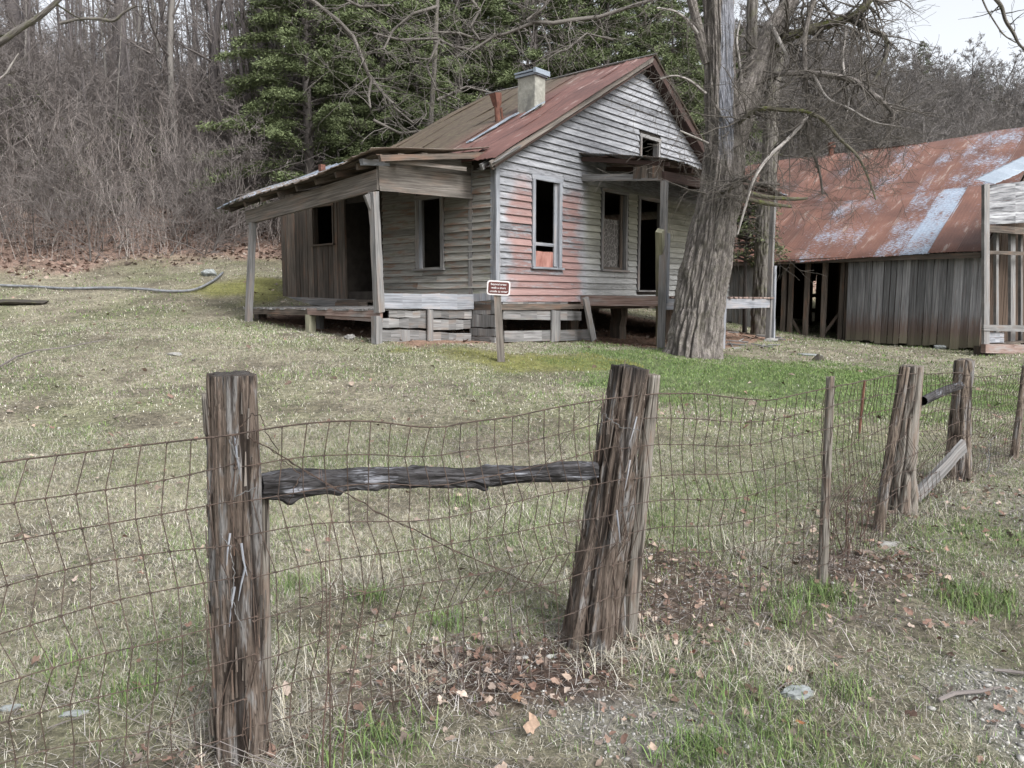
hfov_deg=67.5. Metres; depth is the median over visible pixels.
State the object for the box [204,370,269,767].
fence post
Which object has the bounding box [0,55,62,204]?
leafless shrub
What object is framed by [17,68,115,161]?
leafless shrub
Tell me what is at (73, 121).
leafless shrub
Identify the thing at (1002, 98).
forest tree
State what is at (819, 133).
forest tree
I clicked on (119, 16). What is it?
overhanging branch
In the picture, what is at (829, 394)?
fence post
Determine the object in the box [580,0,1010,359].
walnut tree
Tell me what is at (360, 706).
leaf litter
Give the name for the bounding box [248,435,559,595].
brace wire
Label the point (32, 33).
leafless shrub
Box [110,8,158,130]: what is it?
forest tree
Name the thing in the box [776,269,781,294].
evergreen tree
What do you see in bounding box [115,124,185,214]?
leafless shrub
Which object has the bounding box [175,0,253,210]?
forest tree
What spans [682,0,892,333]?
forest tree
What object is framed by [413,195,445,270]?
window
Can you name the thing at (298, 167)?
leafless shrub
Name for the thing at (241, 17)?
forest tree
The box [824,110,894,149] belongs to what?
forest tree
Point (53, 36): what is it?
leafless shrub
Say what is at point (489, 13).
evergreen tree
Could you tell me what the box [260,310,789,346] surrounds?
leaf litter
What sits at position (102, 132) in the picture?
leafless shrub
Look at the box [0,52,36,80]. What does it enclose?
overhanging branch
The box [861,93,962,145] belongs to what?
forest tree
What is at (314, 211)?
back room window
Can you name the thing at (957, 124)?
forest tree
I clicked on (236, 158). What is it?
leafless shrub
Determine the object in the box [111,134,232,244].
leafless shrub
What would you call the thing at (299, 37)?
forest tree
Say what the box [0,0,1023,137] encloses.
sky
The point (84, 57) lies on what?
forest tree
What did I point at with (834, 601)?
grass tufts
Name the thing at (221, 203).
leafless shrub
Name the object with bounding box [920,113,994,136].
forest tree
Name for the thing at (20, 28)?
overhanging branch
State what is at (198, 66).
leafless shrub
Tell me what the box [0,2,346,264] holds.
brush thicket
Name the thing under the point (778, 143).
forest tree
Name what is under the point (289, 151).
forest tree
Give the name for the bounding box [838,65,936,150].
forest tree
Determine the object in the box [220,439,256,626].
loose wire
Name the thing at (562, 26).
evergreen tree
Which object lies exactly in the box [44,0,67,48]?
forest tree
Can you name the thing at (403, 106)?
evergreen tree
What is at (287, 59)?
evergreen tree
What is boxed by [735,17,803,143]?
forest tree
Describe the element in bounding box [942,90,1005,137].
forest tree
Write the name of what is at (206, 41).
forest tree
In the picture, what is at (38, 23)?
leafless shrub
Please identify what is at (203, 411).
wood sliver
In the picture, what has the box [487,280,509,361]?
warning sign
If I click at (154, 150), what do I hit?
leafless shrub
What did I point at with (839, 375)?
lawn grass
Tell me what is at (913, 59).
forest tree
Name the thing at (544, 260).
window
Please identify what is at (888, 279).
barn
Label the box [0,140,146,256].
leafless shrub
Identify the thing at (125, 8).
forest tree
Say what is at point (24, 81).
leafless shrub
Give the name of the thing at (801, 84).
forest tree
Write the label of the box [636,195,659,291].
doorway
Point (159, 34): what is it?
forest tree
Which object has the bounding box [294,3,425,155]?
evergreen tree
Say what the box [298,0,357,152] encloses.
forest tree
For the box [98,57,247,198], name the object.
leafless shrub
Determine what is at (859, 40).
forest tree
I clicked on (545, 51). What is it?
forest tree
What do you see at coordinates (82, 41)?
forest tree
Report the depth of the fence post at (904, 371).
4.72 m
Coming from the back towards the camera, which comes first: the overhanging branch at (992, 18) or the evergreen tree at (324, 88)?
the evergreen tree at (324, 88)
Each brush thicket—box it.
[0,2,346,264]
[745,69,1001,162]
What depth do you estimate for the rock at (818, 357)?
13.49 m
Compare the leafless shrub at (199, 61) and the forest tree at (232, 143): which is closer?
the forest tree at (232, 143)
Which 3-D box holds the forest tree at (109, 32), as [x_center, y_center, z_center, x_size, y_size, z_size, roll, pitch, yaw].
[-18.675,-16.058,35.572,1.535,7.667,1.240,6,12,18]
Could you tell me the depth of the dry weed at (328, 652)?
2.38 m
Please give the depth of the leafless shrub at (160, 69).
23.99 m
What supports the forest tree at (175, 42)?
on the ground at (218, 301)
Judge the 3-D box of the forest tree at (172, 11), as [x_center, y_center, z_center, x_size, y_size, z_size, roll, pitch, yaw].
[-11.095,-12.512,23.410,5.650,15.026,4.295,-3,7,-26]
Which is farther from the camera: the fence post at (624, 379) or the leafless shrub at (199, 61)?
the leafless shrub at (199, 61)
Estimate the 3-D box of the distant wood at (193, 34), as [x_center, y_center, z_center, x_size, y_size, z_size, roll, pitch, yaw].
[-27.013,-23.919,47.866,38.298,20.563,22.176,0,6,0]
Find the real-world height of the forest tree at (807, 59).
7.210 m
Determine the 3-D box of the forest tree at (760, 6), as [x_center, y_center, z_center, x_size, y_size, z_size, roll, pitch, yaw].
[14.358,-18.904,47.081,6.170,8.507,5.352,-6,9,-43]
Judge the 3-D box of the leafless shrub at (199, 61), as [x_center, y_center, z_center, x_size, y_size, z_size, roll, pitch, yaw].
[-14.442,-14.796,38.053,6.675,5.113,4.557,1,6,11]
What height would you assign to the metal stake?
0.520 m
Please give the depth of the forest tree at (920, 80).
41.24 m
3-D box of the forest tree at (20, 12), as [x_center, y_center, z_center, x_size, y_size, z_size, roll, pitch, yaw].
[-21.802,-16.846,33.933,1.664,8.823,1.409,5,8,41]
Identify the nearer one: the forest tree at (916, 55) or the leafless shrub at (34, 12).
the leafless shrub at (34, 12)
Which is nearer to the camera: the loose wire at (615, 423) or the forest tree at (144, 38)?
the loose wire at (615, 423)
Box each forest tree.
[0,0,27,68]
[0,0,54,203]
[0,0,64,62]
[0,0,64,74]
[4,0,23,75]
[18,0,36,46]
[21,1,38,61]
[37,0,86,77]
[41,0,80,131]
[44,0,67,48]
[46,0,104,201]
[56,3,91,65]
[61,0,114,82]
[66,0,97,68]
[66,0,98,198]
[67,0,135,89]
[69,0,184,212]
[76,0,140,206]
[83,0,136,114]
[91,2,130,71]
[94,0,186,140]
[98,0,113,88]
[104,0,164,218]
[105,4,134,85]
[106,0,143,208]
[107,0,135,30]
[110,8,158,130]
[126,0,178,102]
[126,0,181,118]
[127,0,211,201]
[128,4,147,141]
[129,3,183,150]
[138,0,249,204]
[140,0,207,151]
[141,0,167,121]
[145,0,166,79]
[145,0,186,177]
[162,0,208,133]
[175,0,204,58]
[175,0,207,82]
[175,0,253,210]
[178,29,198,135]
[182,2,239,143]
[184,0,226,138]
[186,0,230,203]
[192,1,218,142]
[212,0,298,224]
[213,1,251,192]
[216,0,282,223]
[217,1,321,155]
[218,0,267,205]
[218,67,240,227]
[226,0,333,221]
[228,1,238,68]
[228,2,248,144]
[237,0,310,157]
[246,0,311,160]
[269,0,335,170]
[279,0,348,163]
[285,5,315,156]
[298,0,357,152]
[299,0,367,158]
[314,4,352,159]
[386,2,505,113]
[461,12,595,88]
[474,0,596,89]
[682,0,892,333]
[686,0,746,82]
[699,110,761,163]
[700,2,761,49]
[735,0,794,79]
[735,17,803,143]
[735,33,797,100]
[736,59,809,159]
[736,68,865,155]
[741,58,804,163]
[746,76,825,159]
[747,113,820,163]
[748,79,841,154]
[758,7,814,68]
[763,59,846,149]
[778,51,887,149]
[782,81,902,158]
[788,42,819,98]
[790,83,883,158]
[796,94,869,154]
[800,10,910,104]
[802,85,907,156]
[807,37,896,111]
[813,49,877,99]
[822,63,870,148]
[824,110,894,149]
[834,71,923,142]
[837,90,946,151]
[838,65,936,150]
[845,86,917,143]
[847,56,923,142]
[861,68,945,147]
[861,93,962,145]
[871,54,928,140]
[874,96,945,145]
[893,46,975,126]
[907,71,968,140]
[909,84,1002,141]
[909,111,969,142]
[910,84,970,138]
[913,81,1014,136]
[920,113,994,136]
[921,74,1002,139]
[940,91,1013,138]
[942,79,1022,135]
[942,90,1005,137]
[950,103,995,135]
[957,99,996,135]
[959,85,1012,126]
[973,87,1023,131]
[977,97,1023,132]
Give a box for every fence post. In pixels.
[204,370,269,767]
[262,499,272,736]
[559,362,649,655]
[625,373,660,637]
[816,376,834,585]
[872,366,909,532]
[888,364,923,516]
[945,358,974,481]
[1010,365,1023,458]
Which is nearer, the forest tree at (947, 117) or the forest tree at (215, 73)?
the forest tree at (215, 73)
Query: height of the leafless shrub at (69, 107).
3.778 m
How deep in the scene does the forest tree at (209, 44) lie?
26.15 m
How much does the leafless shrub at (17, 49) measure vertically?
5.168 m
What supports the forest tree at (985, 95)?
on the ground at (218, 301)
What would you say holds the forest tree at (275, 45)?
on the ground at (218, 301)
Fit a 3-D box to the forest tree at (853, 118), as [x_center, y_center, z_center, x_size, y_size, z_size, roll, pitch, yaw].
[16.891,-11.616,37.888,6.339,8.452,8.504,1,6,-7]
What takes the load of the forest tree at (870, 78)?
on the ground at (218, 301)
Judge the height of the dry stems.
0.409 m
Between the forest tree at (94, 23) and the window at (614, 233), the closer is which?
the window at (614, 233)
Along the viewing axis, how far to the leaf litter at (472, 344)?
10.50 m
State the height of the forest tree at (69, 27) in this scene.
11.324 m
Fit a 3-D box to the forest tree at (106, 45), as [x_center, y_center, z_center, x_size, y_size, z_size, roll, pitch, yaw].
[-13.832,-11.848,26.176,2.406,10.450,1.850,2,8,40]
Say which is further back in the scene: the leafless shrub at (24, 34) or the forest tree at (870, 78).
the forest tree at (870, 78)
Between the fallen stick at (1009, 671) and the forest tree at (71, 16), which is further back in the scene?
the forest tree at (71, 16)
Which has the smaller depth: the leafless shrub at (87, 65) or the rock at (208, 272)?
the rock at (208, 272)
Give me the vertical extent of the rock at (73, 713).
0.029 m
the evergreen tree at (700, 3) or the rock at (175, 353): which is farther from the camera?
the evergreen tree at (700, 3)
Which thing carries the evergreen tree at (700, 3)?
on the ground at (218, 301)
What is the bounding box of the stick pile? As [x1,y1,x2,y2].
[725,332,785,347]
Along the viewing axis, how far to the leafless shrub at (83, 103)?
24.09 m
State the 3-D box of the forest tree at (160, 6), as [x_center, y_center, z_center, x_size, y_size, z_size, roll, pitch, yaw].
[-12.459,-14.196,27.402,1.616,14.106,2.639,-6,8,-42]
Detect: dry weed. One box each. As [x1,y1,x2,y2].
[303,468,367,767]
[330,525,397,765]
[434,565,484,689]
[483,554,545,679]
[796,440,878,556]
[837,459,885,542]
[974,431,997,472]
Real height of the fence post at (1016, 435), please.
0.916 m
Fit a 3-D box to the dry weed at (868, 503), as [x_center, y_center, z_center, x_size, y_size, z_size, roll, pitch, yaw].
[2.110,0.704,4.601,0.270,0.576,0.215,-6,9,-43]
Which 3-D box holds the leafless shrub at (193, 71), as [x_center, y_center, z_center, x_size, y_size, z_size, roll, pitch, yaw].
[-10.490,-8.053,25.388,7.515,6.511,5.667,-1,6,-8]
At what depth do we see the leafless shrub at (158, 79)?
23.57 m
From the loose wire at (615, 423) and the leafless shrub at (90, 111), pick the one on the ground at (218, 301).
the leafless shrub at (90, 111)
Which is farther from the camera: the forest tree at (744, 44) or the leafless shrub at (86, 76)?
the forest tree at (744, 44)
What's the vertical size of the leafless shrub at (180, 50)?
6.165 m
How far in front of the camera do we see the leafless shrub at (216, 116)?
23.64 m
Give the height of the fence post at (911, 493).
1.114 m
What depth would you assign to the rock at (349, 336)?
11.88 m
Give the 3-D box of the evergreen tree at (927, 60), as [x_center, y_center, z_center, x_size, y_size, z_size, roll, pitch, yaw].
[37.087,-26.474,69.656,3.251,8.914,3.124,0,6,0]
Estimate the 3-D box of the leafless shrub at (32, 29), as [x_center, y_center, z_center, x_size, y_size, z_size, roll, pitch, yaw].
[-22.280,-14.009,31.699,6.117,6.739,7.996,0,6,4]
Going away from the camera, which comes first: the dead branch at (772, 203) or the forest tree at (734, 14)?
the dead branch at (772, 203)
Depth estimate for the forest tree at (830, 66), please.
50.62 m
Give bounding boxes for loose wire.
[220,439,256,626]
[235,413,300,506]
[313,402,602,603]
[600,413,639,430]
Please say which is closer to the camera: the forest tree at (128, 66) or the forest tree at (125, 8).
the forest tree at (128, 66)
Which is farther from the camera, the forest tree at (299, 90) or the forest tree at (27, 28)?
the forest tree at (27, 28)
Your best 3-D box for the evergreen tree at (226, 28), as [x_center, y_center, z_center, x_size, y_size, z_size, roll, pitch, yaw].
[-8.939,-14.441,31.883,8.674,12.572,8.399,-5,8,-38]
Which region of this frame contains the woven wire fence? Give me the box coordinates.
[0,372,1023,767]
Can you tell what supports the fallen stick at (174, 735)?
on the ground at (218, 301)
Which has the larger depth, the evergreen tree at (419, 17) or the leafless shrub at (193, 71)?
the evergreen tree at (419, 17)
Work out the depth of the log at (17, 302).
15.30 m
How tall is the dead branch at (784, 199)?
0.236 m
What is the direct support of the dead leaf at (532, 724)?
on the ground at (218, 301)
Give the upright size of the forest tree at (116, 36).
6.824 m
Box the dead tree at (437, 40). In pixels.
[272,0,689,149]
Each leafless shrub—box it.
[0,0,56,46]
[0,0,72,75]
[0,4,90,76]
[0,7,158,233]
[0,18,50,59]
[0,27,143,175]
[0,43,144,239]
[0,43,210,216]
[0,44,103,167]
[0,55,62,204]
[0,56,158,208]
[0,65,163,190]
[0,86,117,139]
[0,102,164,226]
[0,103,38,180]
[0,111,141,274]
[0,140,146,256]
[1,14,70,96]
[1,20,179,180]
[1,34,178,93]
[1,44,109,112]
[3,0,137,73]
[3,28,299,204]
[8,76,166,201]
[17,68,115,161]
[19,70,185,203]
[23,52,194,138]
[34,26,95,65]
[34,34,116,122]
[36,9,203,91]
[42,29,63,68]
[44,25,229,228]
[44,120,165,212]
[47,156,157,227]
[60,43,301,212]
[64,67,192,134]
[67,52,218,187]
[89,150,280,255]
[95,105,205,187]
[96,42,228,123]
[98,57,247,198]
[108,62,208,132]
[110,65,321,217]
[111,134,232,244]
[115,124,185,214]
[121,94,332,266]
[132,12,210,98]
[134,67,303,208]
[135,149,272,231]
[149,182,265,246]
[150,135,263,223]
[161,36,242,90]
[175,36,231,117]
[219,133,335,234]
[225,101,318,180]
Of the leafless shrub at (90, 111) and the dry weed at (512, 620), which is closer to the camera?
the dry weed at (512, 620)
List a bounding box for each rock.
[0,704,23,711]
[58,710,88,717]
[167,352,181,355]
[201,269,216,275]
[344,334,354,339]
[764,338,777,341]
[779,685,813,699]
[799,353,822,355]
[812,354,823,360]
[880,541,896,546]
[934,345,945,348]
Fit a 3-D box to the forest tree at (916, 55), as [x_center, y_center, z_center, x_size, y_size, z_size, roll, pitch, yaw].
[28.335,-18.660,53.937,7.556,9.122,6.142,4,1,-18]
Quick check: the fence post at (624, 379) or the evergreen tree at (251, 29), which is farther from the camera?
the evergreen tree at (251, 29)
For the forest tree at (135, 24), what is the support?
on the ground at (218, 301)
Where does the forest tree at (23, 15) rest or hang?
on the ground at (218, 301)
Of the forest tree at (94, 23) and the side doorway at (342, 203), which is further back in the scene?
the forest tree at (94, 23)
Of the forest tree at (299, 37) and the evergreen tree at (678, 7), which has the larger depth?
the evergreen tree at (678, 7)
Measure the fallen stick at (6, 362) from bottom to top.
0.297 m
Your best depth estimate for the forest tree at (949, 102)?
50.52 m
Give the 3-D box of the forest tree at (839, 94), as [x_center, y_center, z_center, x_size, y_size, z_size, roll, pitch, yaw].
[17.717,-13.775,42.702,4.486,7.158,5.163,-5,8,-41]
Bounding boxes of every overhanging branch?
[0,0,104,47]
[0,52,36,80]
[59,0,163,28]
[958,0,1023,49]
[982,0,1019,42]
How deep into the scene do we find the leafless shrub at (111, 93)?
28.04 m
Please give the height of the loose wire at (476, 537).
0.632 m
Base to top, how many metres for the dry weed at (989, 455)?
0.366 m
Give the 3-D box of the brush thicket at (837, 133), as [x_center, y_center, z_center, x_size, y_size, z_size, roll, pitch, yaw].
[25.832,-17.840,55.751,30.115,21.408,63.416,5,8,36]
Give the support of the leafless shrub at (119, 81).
on the ground at (218, 301)
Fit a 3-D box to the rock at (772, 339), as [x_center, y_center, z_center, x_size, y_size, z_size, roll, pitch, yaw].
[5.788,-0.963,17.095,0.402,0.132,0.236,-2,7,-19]
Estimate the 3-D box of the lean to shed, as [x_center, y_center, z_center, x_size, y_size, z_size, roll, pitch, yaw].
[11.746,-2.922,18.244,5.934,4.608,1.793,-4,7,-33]
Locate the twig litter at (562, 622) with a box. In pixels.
[0,408,1023,767]
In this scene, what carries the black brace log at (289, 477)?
attached to the fence post at (624, 379)
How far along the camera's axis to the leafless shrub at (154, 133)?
26.16 m
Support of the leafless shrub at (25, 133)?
on the ground at (218, 301)
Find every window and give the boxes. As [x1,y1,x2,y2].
[309,203,334,246]
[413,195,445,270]
[530,173,564,269]
[600,188,629,271]
[639,133,660,156]
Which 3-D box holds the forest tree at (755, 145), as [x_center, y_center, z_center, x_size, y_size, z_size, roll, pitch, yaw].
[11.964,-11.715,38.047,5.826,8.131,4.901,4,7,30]
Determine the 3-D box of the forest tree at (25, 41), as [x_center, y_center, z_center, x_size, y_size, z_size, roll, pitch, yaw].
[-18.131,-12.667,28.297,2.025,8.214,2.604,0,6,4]
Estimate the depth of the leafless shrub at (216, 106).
24.27 m
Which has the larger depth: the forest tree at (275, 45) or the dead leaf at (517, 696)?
the forest tree at (275, 45)
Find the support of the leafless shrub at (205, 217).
on the ground at (218, 301)
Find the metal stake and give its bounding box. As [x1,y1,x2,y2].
[859,381,865,433]
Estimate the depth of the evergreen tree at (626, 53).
30.14 m
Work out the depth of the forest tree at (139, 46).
28.98 m
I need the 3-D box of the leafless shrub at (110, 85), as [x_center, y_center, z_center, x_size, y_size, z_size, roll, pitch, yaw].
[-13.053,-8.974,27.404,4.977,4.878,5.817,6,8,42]
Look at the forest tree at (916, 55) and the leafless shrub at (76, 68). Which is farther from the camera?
the forest tree at (916, 55)
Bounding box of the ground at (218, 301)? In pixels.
[0,99,1023,767]
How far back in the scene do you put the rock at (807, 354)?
14.56 m
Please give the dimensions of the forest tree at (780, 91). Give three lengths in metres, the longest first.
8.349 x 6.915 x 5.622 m
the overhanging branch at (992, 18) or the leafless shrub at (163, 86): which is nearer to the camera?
the overhanging branch at (992, 18)
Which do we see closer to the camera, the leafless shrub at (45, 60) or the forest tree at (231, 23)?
the leafless shrub at (45, 60)
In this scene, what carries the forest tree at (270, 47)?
on the ground at (218, 301)
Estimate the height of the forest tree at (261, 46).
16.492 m
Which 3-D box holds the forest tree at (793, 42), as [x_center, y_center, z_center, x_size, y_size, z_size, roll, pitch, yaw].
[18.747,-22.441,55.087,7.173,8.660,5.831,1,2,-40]
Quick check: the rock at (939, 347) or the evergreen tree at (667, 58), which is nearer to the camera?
the rock at (939, 347)
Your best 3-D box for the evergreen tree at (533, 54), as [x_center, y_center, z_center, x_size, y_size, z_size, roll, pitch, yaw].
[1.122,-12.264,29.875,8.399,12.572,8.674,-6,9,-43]
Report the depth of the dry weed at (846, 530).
4.30 m
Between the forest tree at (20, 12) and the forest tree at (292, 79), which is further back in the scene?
the forest tree at (20, 12)
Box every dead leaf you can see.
[511,691,522,701]
[523,712,539,733]
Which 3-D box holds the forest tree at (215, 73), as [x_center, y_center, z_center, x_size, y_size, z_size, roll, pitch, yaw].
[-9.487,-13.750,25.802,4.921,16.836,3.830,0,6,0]
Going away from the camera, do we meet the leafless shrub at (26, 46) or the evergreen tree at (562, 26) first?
the leafless shrub at (26, 46)
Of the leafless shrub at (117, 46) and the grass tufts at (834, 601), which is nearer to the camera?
the grass tufts at (834, 601)
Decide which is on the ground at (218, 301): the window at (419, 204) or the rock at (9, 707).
the rock at (9, 707)
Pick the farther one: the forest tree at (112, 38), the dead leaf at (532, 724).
the forest tree at (112, 38)
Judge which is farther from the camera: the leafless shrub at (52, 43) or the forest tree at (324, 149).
the leafless shrub at (52, 43)
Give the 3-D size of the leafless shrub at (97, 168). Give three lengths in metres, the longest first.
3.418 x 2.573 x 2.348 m
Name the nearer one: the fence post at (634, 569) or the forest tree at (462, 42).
the fence post at (634, 569)
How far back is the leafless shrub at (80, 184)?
23.31 m
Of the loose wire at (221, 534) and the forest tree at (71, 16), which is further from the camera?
the forest tree at (71, 16)
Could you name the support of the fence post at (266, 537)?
on the ground at (218, 301)
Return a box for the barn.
[652,127,1023,348]
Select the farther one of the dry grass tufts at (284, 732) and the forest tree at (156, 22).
the forest tree at (156, 22)
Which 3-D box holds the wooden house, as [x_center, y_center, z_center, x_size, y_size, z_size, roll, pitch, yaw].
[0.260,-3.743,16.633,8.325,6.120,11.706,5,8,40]
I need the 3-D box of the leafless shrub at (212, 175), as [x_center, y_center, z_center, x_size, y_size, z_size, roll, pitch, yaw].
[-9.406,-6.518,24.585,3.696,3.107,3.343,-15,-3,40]
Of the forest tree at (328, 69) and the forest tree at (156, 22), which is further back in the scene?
the forest tree at (156, 22)
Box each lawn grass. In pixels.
[0,255,1023,368]
[0,321,1023,442]
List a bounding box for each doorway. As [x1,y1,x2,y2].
[335,191,374,305]
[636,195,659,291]
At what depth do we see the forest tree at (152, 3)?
25.18 m
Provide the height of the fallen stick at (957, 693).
0.020 m
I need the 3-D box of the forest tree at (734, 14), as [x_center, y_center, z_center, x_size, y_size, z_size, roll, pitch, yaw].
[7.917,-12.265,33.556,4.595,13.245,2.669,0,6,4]
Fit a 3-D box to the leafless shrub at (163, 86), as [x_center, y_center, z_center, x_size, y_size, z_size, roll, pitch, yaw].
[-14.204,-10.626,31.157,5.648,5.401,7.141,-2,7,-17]
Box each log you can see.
[0,299,47,304]
[261,461,599,504]
[922,381,964,405]
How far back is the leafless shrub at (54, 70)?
25.64 m
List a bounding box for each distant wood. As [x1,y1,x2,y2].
[0,0,290,81]
[735,0,1023,130]
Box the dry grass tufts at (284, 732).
[112,474,996,767]
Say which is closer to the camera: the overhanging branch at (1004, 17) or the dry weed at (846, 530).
the dry weed at (846, 530)
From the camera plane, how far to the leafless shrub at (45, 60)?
22.67 m
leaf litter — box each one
[0,91,816,302]
[4,204,1019,455]
[4,398,1023,767]
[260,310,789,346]
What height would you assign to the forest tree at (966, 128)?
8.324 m
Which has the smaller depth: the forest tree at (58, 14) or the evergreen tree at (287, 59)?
the evergreen tree at (287, 59)
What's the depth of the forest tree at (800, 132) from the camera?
36.99 m
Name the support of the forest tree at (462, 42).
on the ground at (218, 301)
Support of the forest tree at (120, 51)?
on the ground at (218, 301)
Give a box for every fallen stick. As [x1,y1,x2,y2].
[0,339,106,366]
[20,673,281,767]
[937,686,1000,701]
[993,668,1023,674]
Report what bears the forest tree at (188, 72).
on the ground at (218, 301)
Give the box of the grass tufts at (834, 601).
[0,457,1023,767]
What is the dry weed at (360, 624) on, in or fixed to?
on the ground at (218, 301)
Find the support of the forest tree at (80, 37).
on the ground at (218, 301)
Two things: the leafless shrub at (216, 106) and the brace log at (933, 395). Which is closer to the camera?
the brace log at (933, 395)
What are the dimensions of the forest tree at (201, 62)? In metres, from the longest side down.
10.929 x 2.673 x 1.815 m
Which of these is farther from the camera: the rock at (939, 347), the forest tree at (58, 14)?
the forest tree at (58, 14)
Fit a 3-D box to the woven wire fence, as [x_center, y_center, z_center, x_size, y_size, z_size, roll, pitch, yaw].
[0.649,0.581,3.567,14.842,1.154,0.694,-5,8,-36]
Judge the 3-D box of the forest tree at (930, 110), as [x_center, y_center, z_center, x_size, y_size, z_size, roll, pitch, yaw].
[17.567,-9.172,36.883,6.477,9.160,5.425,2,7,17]
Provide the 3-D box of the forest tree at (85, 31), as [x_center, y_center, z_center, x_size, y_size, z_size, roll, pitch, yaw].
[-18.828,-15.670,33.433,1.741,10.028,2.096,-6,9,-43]
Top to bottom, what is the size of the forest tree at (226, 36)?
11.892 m
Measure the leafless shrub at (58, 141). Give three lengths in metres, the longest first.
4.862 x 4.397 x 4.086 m
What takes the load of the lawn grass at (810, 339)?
on the ground at (218, 301)
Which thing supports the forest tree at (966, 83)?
on the ground at (218, 301)
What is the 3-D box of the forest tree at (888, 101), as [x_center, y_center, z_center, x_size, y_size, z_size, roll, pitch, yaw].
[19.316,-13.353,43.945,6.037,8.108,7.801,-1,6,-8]
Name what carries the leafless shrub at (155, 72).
on the ground at (218, 301)
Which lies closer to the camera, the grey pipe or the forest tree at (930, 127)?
the grey pipe
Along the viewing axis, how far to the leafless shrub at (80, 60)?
22.72 m
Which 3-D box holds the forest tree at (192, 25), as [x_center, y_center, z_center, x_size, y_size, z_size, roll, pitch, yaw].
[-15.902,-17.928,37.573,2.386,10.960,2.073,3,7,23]
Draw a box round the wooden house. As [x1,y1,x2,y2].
[217,53,787,348]
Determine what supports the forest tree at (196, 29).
on the ground at (218, 301)
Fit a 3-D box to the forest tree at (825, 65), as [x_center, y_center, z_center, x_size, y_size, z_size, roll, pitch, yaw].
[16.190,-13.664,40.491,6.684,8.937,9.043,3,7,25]
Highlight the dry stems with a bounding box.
[1,432,1023,767]
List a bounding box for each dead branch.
[742,191,807,200]
[744,198,791,207]
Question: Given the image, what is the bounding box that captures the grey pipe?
[0,272,223,291]
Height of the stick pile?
0.210 m
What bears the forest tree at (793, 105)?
on the ground at (218, 301)
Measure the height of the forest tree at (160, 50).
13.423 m
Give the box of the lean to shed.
[944,156,1023,354]
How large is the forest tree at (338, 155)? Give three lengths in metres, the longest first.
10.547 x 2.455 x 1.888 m
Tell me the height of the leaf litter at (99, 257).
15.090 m
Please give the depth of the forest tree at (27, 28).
28.67 m
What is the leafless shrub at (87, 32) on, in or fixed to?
on the ground at (218, 301)
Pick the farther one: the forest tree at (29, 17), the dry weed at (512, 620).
the forest tree at (29, 17)
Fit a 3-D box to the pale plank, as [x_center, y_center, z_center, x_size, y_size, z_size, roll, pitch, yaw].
[3.049,0.616,5.453,0.671,0.392,0.037,-4,8,-34]
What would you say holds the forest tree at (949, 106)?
on the ground at (218, 301)
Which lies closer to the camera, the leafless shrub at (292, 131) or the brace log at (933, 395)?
the brace log at (933, 395)
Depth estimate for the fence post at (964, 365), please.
5.78 m
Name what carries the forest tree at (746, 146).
on the ground at (218, 301)
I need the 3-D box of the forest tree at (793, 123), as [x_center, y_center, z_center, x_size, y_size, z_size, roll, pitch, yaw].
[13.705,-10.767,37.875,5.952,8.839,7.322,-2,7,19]
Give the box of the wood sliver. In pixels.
[202,393,206,434]
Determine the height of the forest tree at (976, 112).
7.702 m
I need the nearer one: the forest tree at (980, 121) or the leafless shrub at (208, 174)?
the leafless shrub at (208, 174)
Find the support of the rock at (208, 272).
on the ground at (218, 301)
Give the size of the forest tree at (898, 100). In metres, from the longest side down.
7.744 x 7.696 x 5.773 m
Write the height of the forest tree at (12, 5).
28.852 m
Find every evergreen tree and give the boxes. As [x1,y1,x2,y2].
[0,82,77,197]
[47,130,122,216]
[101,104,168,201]
[184,0,395,218]
[206,0,355,156]
[219,7,316,192]
[268,0,463,229]
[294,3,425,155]
[356,0,484,106]
[365,22,457,151]
[368,0,521,138]
[422,0,551,124]
[448,0,612,113]
[552,0,594,73]
[555,0,652,74]
[599,0,703,132]
[639,8,704,138]
[675,0,762,165]
[733,201,790,332]
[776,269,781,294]
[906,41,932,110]
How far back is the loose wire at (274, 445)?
2.38 m
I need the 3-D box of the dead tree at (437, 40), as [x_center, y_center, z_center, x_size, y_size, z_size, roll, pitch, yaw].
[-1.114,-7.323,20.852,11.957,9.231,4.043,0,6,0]
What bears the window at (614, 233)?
in the wooden house
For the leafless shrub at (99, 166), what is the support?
on the ground at (218, 301)
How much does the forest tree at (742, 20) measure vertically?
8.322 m
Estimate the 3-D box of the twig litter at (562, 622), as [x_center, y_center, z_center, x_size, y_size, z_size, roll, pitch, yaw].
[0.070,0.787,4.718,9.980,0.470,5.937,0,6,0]
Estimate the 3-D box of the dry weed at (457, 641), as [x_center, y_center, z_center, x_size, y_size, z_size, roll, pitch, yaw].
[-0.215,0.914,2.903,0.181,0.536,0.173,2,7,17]
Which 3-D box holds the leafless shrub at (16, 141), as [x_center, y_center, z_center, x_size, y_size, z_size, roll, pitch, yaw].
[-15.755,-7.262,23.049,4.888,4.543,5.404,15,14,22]
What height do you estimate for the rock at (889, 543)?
0.040 m
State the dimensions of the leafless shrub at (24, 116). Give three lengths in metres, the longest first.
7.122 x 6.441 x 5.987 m
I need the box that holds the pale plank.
[918,439,966,501]
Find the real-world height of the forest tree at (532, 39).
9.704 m
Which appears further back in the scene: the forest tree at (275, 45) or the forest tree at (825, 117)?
the forest tree at (825, 117)
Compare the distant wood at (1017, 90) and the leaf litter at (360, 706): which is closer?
the leaf litter at (360, 706)
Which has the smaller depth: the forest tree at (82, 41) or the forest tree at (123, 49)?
the forest tree at (123, 49)

